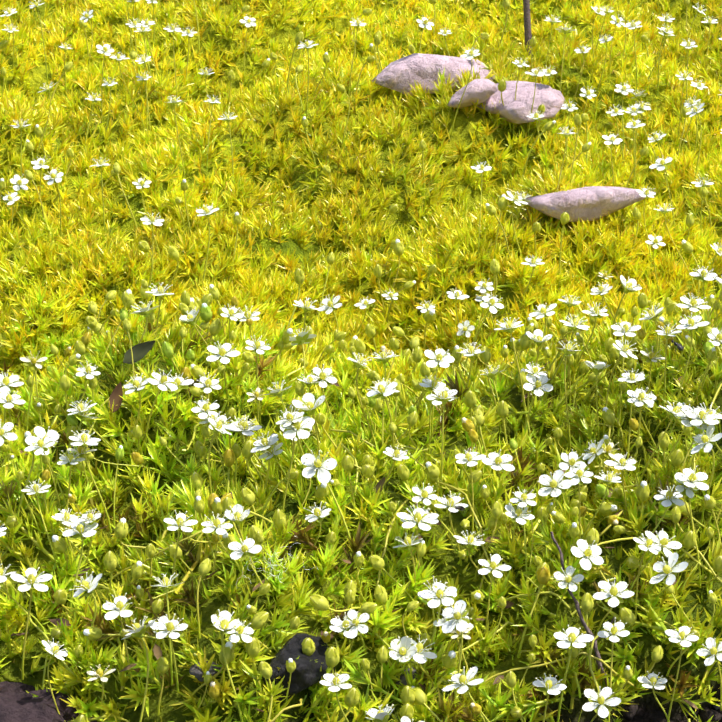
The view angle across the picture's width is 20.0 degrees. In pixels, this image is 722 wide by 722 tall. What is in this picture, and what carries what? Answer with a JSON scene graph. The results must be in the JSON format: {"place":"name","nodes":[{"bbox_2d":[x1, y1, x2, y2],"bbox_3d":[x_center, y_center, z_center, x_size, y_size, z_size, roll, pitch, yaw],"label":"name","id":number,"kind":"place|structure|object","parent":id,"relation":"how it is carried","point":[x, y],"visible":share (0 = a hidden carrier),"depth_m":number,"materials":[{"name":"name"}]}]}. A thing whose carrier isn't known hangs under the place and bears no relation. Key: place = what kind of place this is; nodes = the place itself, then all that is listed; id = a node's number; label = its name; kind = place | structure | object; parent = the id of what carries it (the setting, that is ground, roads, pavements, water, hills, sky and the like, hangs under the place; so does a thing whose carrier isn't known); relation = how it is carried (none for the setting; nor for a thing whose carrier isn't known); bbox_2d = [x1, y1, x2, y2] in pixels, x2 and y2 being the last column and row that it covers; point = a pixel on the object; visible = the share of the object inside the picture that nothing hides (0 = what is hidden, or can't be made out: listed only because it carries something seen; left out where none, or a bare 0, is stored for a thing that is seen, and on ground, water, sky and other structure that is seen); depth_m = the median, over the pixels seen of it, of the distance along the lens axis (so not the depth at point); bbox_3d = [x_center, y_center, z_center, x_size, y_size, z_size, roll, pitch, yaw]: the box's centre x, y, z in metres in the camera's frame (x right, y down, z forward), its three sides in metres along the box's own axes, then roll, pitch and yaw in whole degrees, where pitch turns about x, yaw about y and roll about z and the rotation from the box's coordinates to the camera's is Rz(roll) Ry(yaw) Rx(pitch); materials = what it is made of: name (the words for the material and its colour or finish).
{"place":"outdoors","nodes":[
{"label":"outdoors","id":0,"kind":"place"},
{"bbox_2d":[0,0,721,721],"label":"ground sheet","id":1,"kind":"object","parent":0,"point":[650,708],"visible":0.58,"depth_m":0.33,"materials":[{"name":"plant"}]},
{"bbox_2d":[0,681,96,721],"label":"rock","id":2,"kind":"object","parent":1,"relation":"on","point":[18,703],"visible":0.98,"depth_m":0.27,"materials":[{"name":"grey stone"}]},
{"bbox_2d":[189,661,220,681],"bbox_3d":[-0.021,0.041,0.272,0.004,0.002,0.004,1,27,1],"label":"grey pebble","id":3,"kind":"object","parent":1,"relation":"on","point":[196,671],"visible":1,"depth_m":0.27,"materials":[{"name":"grey stone"}]},
{"bbox_2d":[236,543,313,586],"bbox_3d":[-0.011,0.028,0.276,0.011,0.005,0.007,1,27,1],"label":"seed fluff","id":4,"kind":"object","parent":1,"relation":"on","point":[273,565],"visible":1,"depth_m":0.28,"materials":[{"name":"plant"}]},
{"bbox_2d":[262,633,334,703],"bbox_3d":[-0.008,0.041,0.273,0.009,0.010,0.010,1,27,1],"label":"rock","id":5,"kind":"object","parent":1,"relation":"on","point":[306,673],"visible":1,"depth_m":0.27,"materials":[{"name":"grey stone"}]},
{"bbox_2d":[0,340,698,721],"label":"dead leaf scraps","id":6,"kind":"object","parent":1,"relation":"on","point":[140,350],"visible":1,"depth_m":0.30,"materials":[{"name":"plant"}]},
{"bbox_2d":[0,0,721,361],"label":"moss","id":7,"kind":"object","parent":1,"relation":"on","point":[274,88],"visible":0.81,"depth_m":0.53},
{"bbox_2d":[0,0,721,721],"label":"white flowers","id":8,"kind":"object","parent":1,"relation":"on","point":[458,616],"visible":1,"depth_m":0.30,"materials":[{"name":"white plant"}]},
{"bbox_2d":[449,337,683,512],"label":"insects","id":9,"kind":"object","parent":8,"relation":"on","point":[680,347],"visible":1,"depth_m":0.31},
{"bbox_2d":[0,286,721,721],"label":"moss","id":10,"kind":"object","parent":1,"relation":"on","point":[12,614],"visible":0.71,"depth_m":0.30,"materials":[{"name":"green plant"}]},
{"bbox_2d":[0,0,721,721],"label":"flower stems","id":11,"kind":"object","parent":1,"relation":"on","point":[432,430],"visible":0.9,"depth_m":0.31,"materials":[{"name":"green plant"}]},
{"bbox_2d":[0,203,721,429],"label":"moss","id":12,"kind":"structure","parent":1,"relation":"on","point":[607,222],"depth_m":0.46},
{"bbox_2d":[0,0,721,354],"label":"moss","id":13,"kind":"object","parent":1,"relation":"on","point":[348,164],"visible":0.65,"depth_m":0.54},
{"bbox_2d":[18,378,721,721],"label":"flower stems","id":14,"kind":"object","parent":1,"relation":"on","point":[589,655],"visible":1,"depth_m":0.29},
{"bbox_2d":[396,667,425,689],"bbox_3d":[0.007,0.044,0.281,0.005,0.003,0.005,1,27,1],"label":"grey pebble","id":15,"kind":"object","parent":1,"relation":"on","point":[402,678],"visible":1,"depth_m":0.28,"materials":[{"name":"grey stone"}]},
{"bbox_2d":[371,53,494,95],"bbox_3d":[0.020,-0.080,0.567,0.035,0.010,0.016,1,27,1],"label":"rock","id":16,"kind":"object","parent":1,"relation":"on","point":[401,74],"visible":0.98,"depth_m":0.56,"materials":[{"name":"white stone"}]},
{"bbox_2d":[448,79,496,107],"bbox_3d":[0.029,-0.072,0.548,0.015,0.008,0.011,-14,30,-25],"label":"rock","id":17,"kind":"object","parent":1,"relation":"on","point":[481,90],"visible":1,"depth_m":0.54,"materials":[{"name":"white stone"}]},
{"bbox_2d":[477,81,564,123],"bbox_3d":[0.042,-0.070,0.551,0.026,0.010,0.018,1,27,1],"label":"rock","id":18,"kind":"object","parent":1,"relation":"on","point":[519,108],"visible":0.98,"depth_m":0.55,"materials":[{"name":"white stone"}]},
{"bbox_2d":[523,0,532,55],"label":"dead stalk","id":19,"kind":"object","parent":1,"relation":"on","point":[527,21],"visible":0.9,"depth_m":0.59,"materials":[{"name":"brown plant"}]},
{"bbox_2d":[550,531,614,688],"bbox_3d":[0.030,0.034,0.280,0.009,0.020,0.010,1,27,1],"label":"dead twig","id":20,"kind":"object","parent":1,"relation":"on","point":[595,647],"visible":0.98,"depth_m":0.28,"materials":[{"name":"brown wood"}]},
{"bbox_2d":[524,186,655,221],"bbox_3d":[0.054,-0.037,0.485,0.031,0.010,0.013,-3,27,-7],"label":"rock","id":21,"kind":"object","parent":1,"relation":"on","point":[592,203],"visible":0.96,"depth_m":0.48,"materials":[{"name":"white stone"}]},
{"bbox_2d":[584,683,721,721],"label":"soil crumbs","id":22,"kind":"object","parent":1,"relation":"on","point":[706,714],"visible":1,"depth_m":0.28,"materials":[{"name":"black soil"}]}
]}

